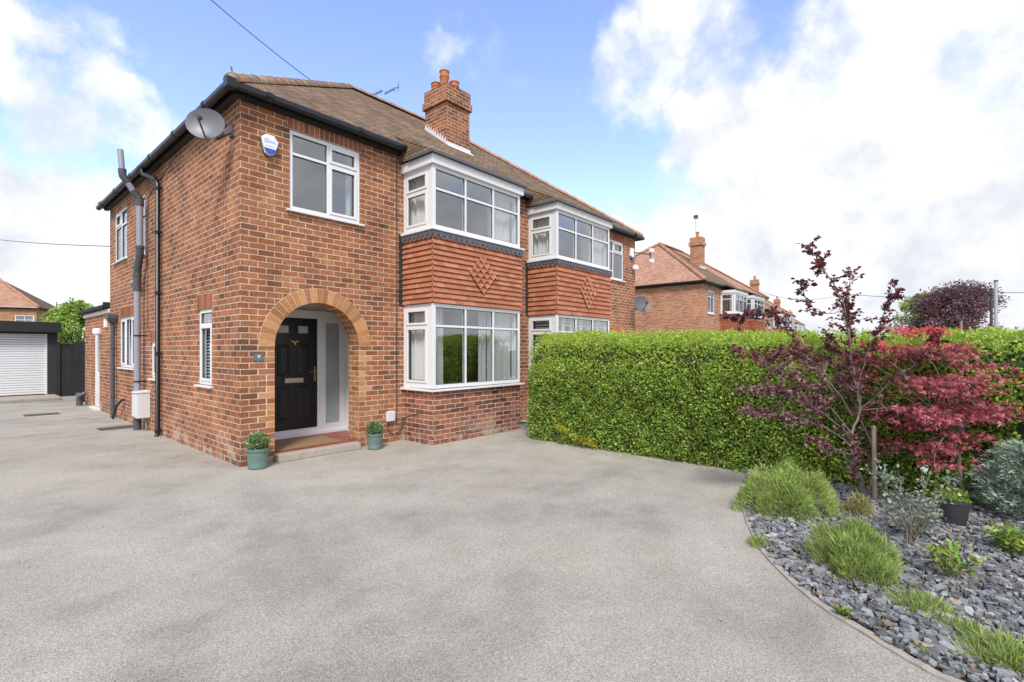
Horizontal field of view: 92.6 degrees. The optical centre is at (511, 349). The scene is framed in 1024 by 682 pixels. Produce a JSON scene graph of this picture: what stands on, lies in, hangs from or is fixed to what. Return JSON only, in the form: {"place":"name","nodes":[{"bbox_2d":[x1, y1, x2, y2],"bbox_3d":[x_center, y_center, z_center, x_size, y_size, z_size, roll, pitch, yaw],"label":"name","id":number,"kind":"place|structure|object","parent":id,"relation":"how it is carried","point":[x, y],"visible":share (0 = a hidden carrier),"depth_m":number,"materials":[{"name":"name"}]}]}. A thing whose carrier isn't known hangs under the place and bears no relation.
{"place":"outdoors","nodes":[
{"label":"outdoors","id":0,"kind":"place"},
{"bbox_2d":[0,278,63,343],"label":"semi detached house","id":1,"kind":"structure","parent":0,"point":[17,304],"depth_m":39.93,"materials":[{"name":"brick"}]},
{"bbox_2d":[15,315,33,321],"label":"window","id":2,"kind":"structure","parent":1,"relation":"in","point":[24,319],"depth_m":39.66,"materials":[{"name":"white plastic"}]},
{"bbox_2d":[0,394,944,681],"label":"driveway","id":3,"kind":"structure","parent":0,"point":[392,562],"depth_m":3.51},
{"bbox_2d":[0,321,61,402],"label":"garage","id":4,"kind":"structure","parent":3,"relation":"on","point":[28,357],"depth_m":15.70,"materials":[{"name":"black paint"}]},
{"bbox_2d":[0,333,46,395],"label":"roller door","id":5,"kind":"structure","parent":4,"relation":"in","point":[7,352],"depth_m":15.66,"materials":[{"name":"white plastic"}]},
{"bbox_2d":[23,412,59,416],"bbox_3d":[-11.385,1.573,11.835,0.420,0.011,0.620,0,0,41],"label":"drain cover","id":6,"kind":"object","parent":3,"relation":"on","point":[26,415],"visible":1,"depth_m":11.76,"materials":[{"name":"metal"}]},
{"bbox_2d":[56,342,81,395],"bbox_3d":[-14.891,0.670,16.469,0.100,1.820,0.710,0,0,41],"label":"fence panel","id":7,"kind":"object","parent":3,"relation":"on","point":[68,369],"visible":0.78,"depth_m":16.43,"materials":[{"name":"black wood"}]},
{"bbox_2d":[82,341,84,401],"bbox_3d":[-13.730,0.670,15.686,0.100,1.820,2.783,0,0,-41],"label":"fence panel","id":8,"kind":"object","parent":3,"relation":"on","point":[83,367],"visible":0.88,"depth_m":14.63,"materials":[{"name":"black wood"}]},
{"bbox_2d":[88,415,115,418],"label":"paving slab","id":9,"kind":"structure","parent":3,"relation":"on","point":[98,417],"depth_m":11.27,"materials":[{"name":"grey concrete"}]},
{"bbox_2d":[96,425,132,430],"bbox_3d":[-7.887,1.573,9.894,0.420,0.011,0.750,0,0,41],"label":"drain cover","id":10,"kind":"object","parent":3,"relation":"on","point":[115,427],"visible":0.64,"depth_m":9.81,"materials":[{"name":"metal"}]},
{"bbox_2d":[245,430,270,469],"bbox_3d":[-3.386,1.326,6.513,0.335,0.508,0.331,0,0,41],"label":"planter","id":11,"kind":"object","parent":3,"relation":"on","point":[257,455],"visible":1,"depth_m":6.42,"materials":[{"name":"green ceramic"}]},
{"bbox_2d":[366,419,384,449],"bbox_3d":[-2.180,1.344,7.753,0.298,0.472,0.302,0,0,11],"label":"planter","id":12,"kind":"object","parent":3,"relation":"on","point":[374,437],"visible":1,"depth_m":7.68,"materials":[{"name":"teal ceramic"}]},
{"bbox_2d":[28,443,1017,675],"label":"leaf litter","id":13,"kind":"object","parent":3,"relation":"on","point":[991,674],"visible":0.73,"depth_m":3.56,"materials":[{"name":"red plant"}]},
{"bbox_2d":[551,422,597,449],"bbox_3d":[1.022,1.387,7.916,0.881,0.391,0.243,0,0,41],"label":"euonymus","id":14,"kind":"object","parent":3,"relation":"on","point":[583,443],"visible":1,"depth_m":7.86,"materials":[{"name":"yellow plant"}]},
{"bbox_2d":[723,465,744,471],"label":"ground ivy","id":15,"kind":"object","parent":3,"relation":"on","point":[736,468],"visible":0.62,"depth_m":6.35,"materials":[{"name":"green plant"}]},
{"bbox_2d":[742,474,964,681],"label":"bed edging","id":16,"kind":"object","parent":3,"relation":"on","point":[900,653],"visible":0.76,"depth_m":2.78,"materials":[{"name":"concrete"}]},
{"bbox_2d":[0,0,1023,346],"label":"sky","id":17,"kind":"structure","parent":0,"point":[890,133],"materials":[{"name":"blue"}]},
{"bbox_2d":[635,232,769,345],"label":"semi detached house","id":18,"kind":"structure","parent":0,"point":[678,289],"depth_m":26.42,"materials":[{"name":"brick"}]},
{"bbox_2d":[707,290,715,314],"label":"window","id":19,"kind":"structure","parent":18,"relation":"in","point":[712,313],"depth_m":25.58,"materials":[{"name":"white plastic"}]},
{"bbox_2d":[720,289,747,314],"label":"bay window","id":20,"kind":"structure","parent":18,"relation":"in","point":[735,295],"depth_m":26.62,"materials":[{"name":"white plastic"}]},
{"bbox_2d":[741,295,764,318],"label":"bay window","id":21,"kind":"structure","parent":18,"relation":"in","point":[753,300],"depth_m":29.37,"materials":[{"name":"white plastic"}]},
{"bbox_2d":[520,419,1022,486],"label":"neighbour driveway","id":22,"kind":"structure","parent":0,"point":[524,420],"depth_m":6.60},
{"bbox_2d":[749,276,795,343],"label":"semi detached house","id":23,"kind":"structure","parent":0,"point":[754,283],"depth_m":46.26,"materials":[{"name":"orange brick"}]},
{"bbox_2d":[773,314,787,328],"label":"bay window","id":24,"kind":"structure","parent":23,"relation":"in","point":[782,315],"depth_m":44.54,"materials":[{"name":"white plastic"}]},
{"bbox_2d":[788,316,795,329],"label":"bay window","id":25,"kind":"structure","parent":23,"relation":"in","point":[791,318],"depth_m":47.81,"materials":[{"name":"white plastic"}]},
{"bbox_2d":[773,297,805,340],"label":"semi detached house","id":26,"kind":"structure","parent":0,"point":[799,326],"depth_m":65.75,"materials":[{"name":"orange brick"}]},
{"bbox_2d":[795,324,801,331],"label":"bay window","id":27,"kind":"structure","parent":26,"relation":"in","point":[797,326],"depth_m":63.13,"materials":[{"name":"white plastic"}]},
{"bbox_2d":[740,466,1023,681],"bbox_3d":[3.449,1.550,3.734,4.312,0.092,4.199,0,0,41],"label":"slate chippings","id":28,"kind":"object","parent":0,"point":[936,640],"visible":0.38,"depth_m":3.26,"materials":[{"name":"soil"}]},
{"bbox_2d":[743,528,769,548],"bbox_3d":[1.993,1.523,3.938,0.223,0.171,0.250,0,0,0],"label":"weed tuft","id":29,"kind":"object","parent":28,"relation":"on","point":[754,540],"visible":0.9,"depth_m":3.92,"materials":[{"name":"green plant"}]},
{"bbox_2d":[723,456,858,522],"bbox_3d":[2.636,1.327,4.736,1.270,0.603,0.906,0,0,0],"label":"lavender bush","id":30,"kind":"object","parent":28,"relation":"on","point":[783,483],"visible":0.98,"depth_m":4.59,"materials":[{"name":"green plant"}]},
{"bbox_2d":[770,450,818,472],"bbox_3d":[3.554,1.361,6.050,0.693,0.520,0.867,0,0,35],"label":"wispy shrub","id":31,"kind":"object","parent":28,"relation":"on","point":[797,463],"visible":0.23,"depth_m":5.91,"materials":[{"name":"green plant"}]},
{"bbox_2d":[790,442,869,482],"bbox_3d":[3.786,1.213,5.793,0.959,0.736,0.628,0,0,41],"label":"euonymus","id":32,"kind":"object","parent":28,"relation":"on","point":[835,462],"visible":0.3,"depth_m":5.66,"materials":[{"name":"green plant"}]},
{"bbox_2d":[719,235,949,495],"bbox_3d":[3.269,0.211,5.136,2.408,2.751,0.864,0,0,-4],"label":"plum tree","id":33,"kind":"object","parent":28,"relation":"on","point":[817,399],"visible":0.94,"depth_m":5.07,"materials":[{"name":"purple plant"}]},
{"bbox_2d":[831,602,861,621],"bbox_3d":[1.955,1.542,2.860,0.154,0.080,0.107,0,0,41],"label":"weed rosette","id":34,"kind":"object","parent":28,"relation":"on","point":[842,611],"visible":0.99,"depth_m":2.87,"materials":[{"name":"green plant"}]},
{"bbox_2d":[796,510,919,589],"bbox_3d":[2.420,1.377,3.476,0.802,0.526,0.772,0,0,26],"label":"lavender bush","id":35,"kind":"object","parent":28,"relation":"on","point":[844,546],"visible":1,"depth_m":3.37,"materials":[{"name":"green plant"}]},
{"bbox_2d":[840,489,875,518],"bbox_3d":[3.273,1.453,4.612,0.311,0.353,0.327,0,0,0],"label":"dwarf conifer","id":36,"kind":"object","parent":28,"relation":"on","point":[859,506],"visible":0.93,"depth_m":4.59,"materials":[{"name":"plant"}]},
{"bbox_2d":[871,425,876,497],"bbox_3d":[3.792,1.200,5.118,0.040,0.802,0.095,0,0,25],"label":"wooden stake","id":37,"kind":"object","parent":28,"relation":"on","point":[874,455],"visible":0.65,"depth_m":5.11,"materials":[{"name":"brown wood"}]},
{"bbox_2d":[861,616,887,629],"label":"weed tuft","id":38,"kind":"object","parent":28,"relation":"on","point":[879,624],"visible":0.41,"depth_m":2.76,"materials":[{"name":"green plant"}]},
{"bbox_2d":[860,452,960,545],"bbox_3d":[3.118,1.203,3.820,0.625,0.760,0.419,0,0,29],"label":"silver shrub","id":39,"kind":"object","parent":28,"relation":"on","point":[894,501],"visible":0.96,"depth_m":3.86,"materials":[{"name":"green plant"}]},
{"bbox_2d":[879,502,946,536],"bbox_3d":[3.333,1.436,4.073,0.497,0.296,0.269,0,0,18],"label":"silver shrub","id":40,"kind":"object","parent":28,"relation":"on","point":[931,521],"visible":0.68,"depth_m":4.05,"materials":[{"name":"green plant"}]},
{"bbox_2d":[876,584,962,621],"bbox_3d":[2.469,1.508,2.916,0.469,0.225,0.418,0,0,29],"label":"lavender bush","id":41,"kind":"object","parent":28,"relation":"on","point":[925,603],"visible":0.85,"depth_m":2.91,"materials":[{"name":"green plant"}]},
{"bbox_2d":[823,324,1023,493],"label":"japanese maple","id":42,"kind":"object","parent":28,"relation":"on","point":[951,421],"visible":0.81,"depth_m":4.66,"materials":[{"name":"red plant"}]},
{"bbox_2d":[915,637,932,654],"bbox_3d":[2.108,1.541,2.508,0.063,0.080,0.093,0,0,-6],"label":"weed rosette","id":43,"kind":"object","parent":28,"relation":"on","point":[920,646],"visible":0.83,"depth_m":2.51,"materials":[{"name":"green plant"}]},
{"bbox_2d":[938,487,971,526],"bbox_3d":[3.925,1.381,4.342,0.235,0.338,0.251,7,0,41],"label":"plant pot","id":44,"kind":"object","parent":28,"relation":"on","point":[957,512],"visible":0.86,"depth_m":4.28,"materials":[{"name":"black plastic"}]},
{"bbox_2d":[918,538,991,580],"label":"perennials","id":45,"kind":"object","parent":28,"relation":"on","point":[949,564],"visible":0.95,"depth_m":3.30,"materials":[{"name":"green plant"}]},
{"bbox_2d":[930,610,1002,638],"bbox_3d":[2.490,1.531,2.678,0.310,0.181,0.265,0,0,42],"label":"lavender bush","id":46,"kind":"object","parent":28,"relation":"on","point":[966,626],"visible":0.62,"depth_m":2.69,"materials":[{"name":"green plant"}]},
{"bbox_2d":[944,616,1023,677],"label":"lavender bush","id":47,"kind":"object","parent":28,"relation":"on","point":[1005,646],"visible":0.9,"depth_m":2.44,"materials":[{"name":"green plant"}]},
{"bbox_2d":[965,439,1023,516],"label":"blue conifer","id":48,"kind":"object","parent":28,"relation":"on","point":[1009,462],"visible":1,"depth_m":4.53,"materials":[{"name":"green plant"}]},
{"bbox_2d":[978,518,1023,557],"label":"leafy perennial","id":49,"kind":"object","parent":28,"relation":"on","point":[1010,536],"visible":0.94,"depth_m":3.74,"materials":[{"name":"green plant"}]},
{"label":"ground","id":50,"kind":"structure","parent":0,"visible":0},
{"bbox_2d":[39,297,93,343],"bbox_3d":[-21.137,-0.509,24.066,2.894,4.191,3.120,0,0,41],"label":"green tree","id":51,"kind":"object","parent":50,"relation":"on","point":[68,311],"visible":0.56,"depth_m":23.37,"materials":[{"name":"green plant"}]},
{"bbox_2d":[75,66,527,467],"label":"semi detached house","id":52,"kind":"structure","parent":50,"relation":"on","point":[345,261],"depth_m":8.23,"materials":[{"name":"brick"}]},
{"bbox_2d":[4,240,109,246],"bbox_3d":[-18.332,-4.062,17.863,21.271,3.203,0.018,0,0,35],"label":"overhead wire","id":53,"kind":"object","parent":52,"relation":"attached to","point":[59,244],"visible":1,"depth_m":14.04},
{"bbox_2d":[92,328,100,334],"bbox_3d":[-10.630,-0.455,12.530,0.185,0.170,0.190,0,0,41],"label":"wall lamp","id":54,"kind":"object","parent":52,"relation":"attached to","point":[96,331],"visible":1,"depth_m":12.47,"materials":[{"name":"white plastic"}]},
{"bbox_2d":[111,206,127,264],"bbox_3d":[-8.837,-2.577,11.186,1.330,1.185,0.287,0,0,41],"label":"window","id":55,"kind":"structure","parent":52,"relation":"in","point":[121,218],"depth_m":11.14,"materials":[{"name":"white plastic"}]},
{"bbox_2d":[116,304,133,369],"bbox_3d":[-8.362,-0.257,10.704,1.620,1.385,0.185,0,0,41],"label":"window","id":56,"kind":"structure","parent":52,"relation":"in","point":[127,323],"depth_m":10.82,"materials":[{"name":"white plastic"}]},
{"bbox_2d":[134,194,145,258],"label":"window","id":57,"kind":"structure","parent":52,"relation":"in","point":[143,196],"depth_m":9.93,"materials":[{"name":"white plastic"}]},
{"bbox_2d":[131,390,150,430],"bbox_3d":[-7.172,1.188,9.451,0.360,0.784,0.240,0,0,41],"label":"meter box","id":58,"kind":"object","parent":52,"relation":"attached to","point":[141,403],"visible":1,"depth_m":9.36,"materials":[{"name":"white plastic"}]},
{"bbox_2d":[132,394,135,416],"bbox_3d":[-7.242,1.080,9.371,0.300,0.420,0.012,0,0,41],"label":"door","id":59,"kind":"structure","parent":58,"relation":"in","point":[133,396],"depth_m":9.33,"materials":[{"name":"white plastic"}]},
{"bbox_2d":[147,330,154,380],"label":"window","id":60,"kind":"structure","parent":52,"relation":"in","point":[152,332],"depth_m":9.39,"materials":[{"name":"white plastic"}]},
{"bbox_2d":[193,292,212,388],"bbox_3d":[-4.647,-0.137,7.471,0.710,1.425,0.185,0,0,41],"label":"window","id":61,"kind":"structure","parent":52,"relation":"in","point":[204,301],"depth_m":7.58,"materials":[{"name":"white plastic"}]},
{"bbox_2d":[185,108,233,140],"bbox_3d":[-3.932,-2.957,6.446,0.368,0.413,0.556,0,0,41],"label":"satellite dish","id":62,"kind":"object","parent":52,"relation":"attached to","point":[205,123],"visible":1,"depth_m":6.43,"materials":[{"name":"grey metal"}]},
{"bbox_2d":[254,354,262,360],"bbox_3d":[-3.469,0.110,6.697,0.018,0.100,0.124,0,0,41],"label":"house number sign","id":63,"kind":"object","parent":52,"relation":"attached to","point":[258,357],"visible":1,"depth_m":6.69,"materials":[{"name":"metal"}]},
{"bbox_2d":[211,0,309,79],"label":"overhead wire","id":64,"kind":"object","parent":52,"relation":"attached to","point":[259,40],"visible":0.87,"depth_m":10.22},
{"bbox_2d":[259,134,277,156],"bbox_3d":[-3.363,-2.820,6.775,0.079,0.299,0.237,0,0,41],"label":"alarm box","id":65,"kind":"object","parent":52,"relation":"attached to","point":[269,144],"visible":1,"depth_m":6.74,"materials":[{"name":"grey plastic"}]},
{"bbox_2d":[275,435,341,451],"bbox_3d":[-3.320,1.460,7.625,0.690,0.014,1.060,0,0,41],"label":"doormat","id":66,"kind":"object","parent":52,"relation":"on","point":[298,443],"visible":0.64,"depth_m":7.62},
{"bbox_2d":[274,310,348,439],"bbox_3d":[-3.446,0.405,8.302,0.290,2.140,1.475,0,0,41],"label":"front door","id":67,"kind":"structure","parent":52,"relation":"in","point":[311,348],"depth_m":8.41,"materials":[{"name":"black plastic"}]},
{"bbox_2d":[286,117,364,226],"bbox_3d":[-2.891,-2.690,7.517,0.282,1.410,1.240,0,0,41],"label":"window","id":68,"kind":"structure","parent":52,"relation":"in","point":[294,124],"depth_m":7.51,"materials":[{"name":"white plastic"}]},
{"bbox_2d":[386,411,394,421],"bbox_3d":[-2.059,1.135,8.291,0.054,0.170,0.160,0,0,41],"label":"socket box","id":69,"kind":"object","parent":52,"relation":"attached to","point":[390,415],"visible":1,"depth_m":8.26,"materials":[{"name":"white plastic"}]},
{"bbox_2d":[400,303,524,391],"bbox_3d":[-0.840,-0.032,9.080,0.860,1.455,2.350,0,0,41],"label":"bay window","id":70,"kind":"structure","parent":52,"relation":"in","point":[426,326],"depth_m":8.56,"materials":[{"name":"white plastic"}]},
{"bbox_2d":[400,164,524,250],"bbox_3d":[-0.840,-2.497,9.080,0.860,1.085,2.350,0,0,41],"label":"bay window","id":71,"kind":"structure","parent":52,"relation":"in","point":[420,188],"depth_m":8.56,"materials":[{"name":"white plastic"}]},
{"bbox_2d":[399,107,644,419],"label":"semi detached house","id":72,"kind":"structure","parent":50,"relation":"on","point":[578,273],"depth_m":11.41,"materials":[{"name":"orange brick"}]},
{"bbox_2d":[384,82,398,103],"bbox_3d":[-3.522,-6.601,14.270,0.400,2.438,0.260,0,0,-19],"label":"tv aerial","id":73,"kind":"object","parent":72,"relation":"attached to","point":[390,90],"visible":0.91,"depth_m":14.29,"materials":[{"name":"grey metal"}]},
{"bbox_2d":[529,314,608,378],"bbox_3d":[1.441,-0.032,11.701,0.860,1.455,2.400,0,0,41],"label":"bay window","id":74,"kind":"structure","parent":72,"relation":"in","point":[553,321],"depth_m":11.08,"materials":[{"name":"white plastic"}]},
{"bbox_2d":[527,209,612,271],"bbox_3d":[1.441,-2.497,11.701,0.860,1.085,2.400,0,0,41],"label":"bay window","id":75,"kind":"structure","parent":72,"relation":"in","point":[543,227],"depth_m":11.16,"materials":[{"name":"white plastic"}]},
{"bbox_2d":[609,231,624,281],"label":"window","id":76,"kind":"structure","parent":72,"relation":"in","point":[614,236],"depth_m":14.22,"materials":[{"name":"white plastic"}]},
{"bbox_2d":[629,248,633,259],"bbox_3d":[3.632,-2.885,14.818,0.070,0.350,0.199,0,0,41],"label":"alarm box","id":77,"kind":"object","parent":72,"relation":"attached to","point":[631,253],"visible":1,"depth_m":14.77,"materials":[{"name":"white plastic"}]},
{"bbox_2d":[632,265,638,270],"bbox_3d":[3.746,-2.480,14.852,0.200,0.160,0.200,0,0,41],"label":"security lamp","id":78,"kind":"object","parent":72,"relation":"attached to","point":[635,267],"visible":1,"depth_m":14.79,"materials":[{"name":"white plastic"}]},
{"bbox_2d":[634,296,649,311],"bbox_3d":[3.875,-1.346,14.713,0.508,0.498,0.890,0,0,5],"label":"satellite dish","id":79,"kind":"object","parent":72,"relation":"attached to","point":[641,303],"visible":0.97,"depth_m":14.58,"materials":[{"name":"grey metal"}]},
{"bbox_2d":[634,248,653,262],"bbox_3d":[4.109,-2.930,15.152,0.796,0.440,0.136,0,0,-31],"label":"floodlight","id":80,"kind":"object","parent":72,"relation":"attached to","point":[651,250],"visible":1,"depth_m":15.25,"materials":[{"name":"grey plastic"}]},
{"bbox_2d":[525,325,1023,512],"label":"privet hedge","id":81,"kind":"object","parent":50,"relation":"on","point":[664,396],"visible":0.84,"depth_m":6.52,"materials":[{"name":"green plant"}]},
{"bbox_2d":[892,291,931,326],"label":"green tree","id":82,"kind":"object","parent":50,"relation":"on","point":[903,309],"visible":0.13,"depth_m":60.20,"materials":[{"name":"green plant"}]},
{"bbox_2d":[881,279,1009,339],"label":"copper beech","id":83,"kind":"object","parent":50,"relation":"on","point":[968,310],"visible":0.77,"depth_m":50.79,"materials":[{"name":"purple plant"}]},
{"bbox_2d":[960,320,962,336],"bbox_3d":[36.754,-0.398,40.000,0.207,3.956,0.197,0,0,41],"label":"wooden post","id":84,"kind":"object","parent":50,"relation":"on","point":[961,324],"visible":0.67,"depth_m":39.94,"materials":[{"name":"brown wood"}]},
{"bbox_2d":[989,288,992,344],"bbox_3d":[33.332,-1.338,34.000,0.207,5.835,0.600,0,0,41],"label":"telegraph pole","id":85,"kind":"object","parent":50,"relation":"on","point":[991,307],"visible":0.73,"depth_m":33.94,"materials":[{"name":"brown wood"}]},
{"bbox_2d":[853,292,989,297],"bbox_3d":[33.156,-4.713,41.002,0.040,1.547,14.009,0,0,-1],"label":"overhead wire","id":86,"kind":"object","parent":85,"relation":"attached to","point":[933,296],"visible":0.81,"depth_m":38.21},
{"bbox_2d":[993,280,997,342],"bbox_3d":[25.728,-1.048,26.000,0.196,5.255,0.186,0,0,41],"label":"grey post","id":87,"kind":"object","parent":50,"relation":"on","point":[995,303],"visible":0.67,"depth_m":25.95,"materials":[{"name":"metal"}]}
]}

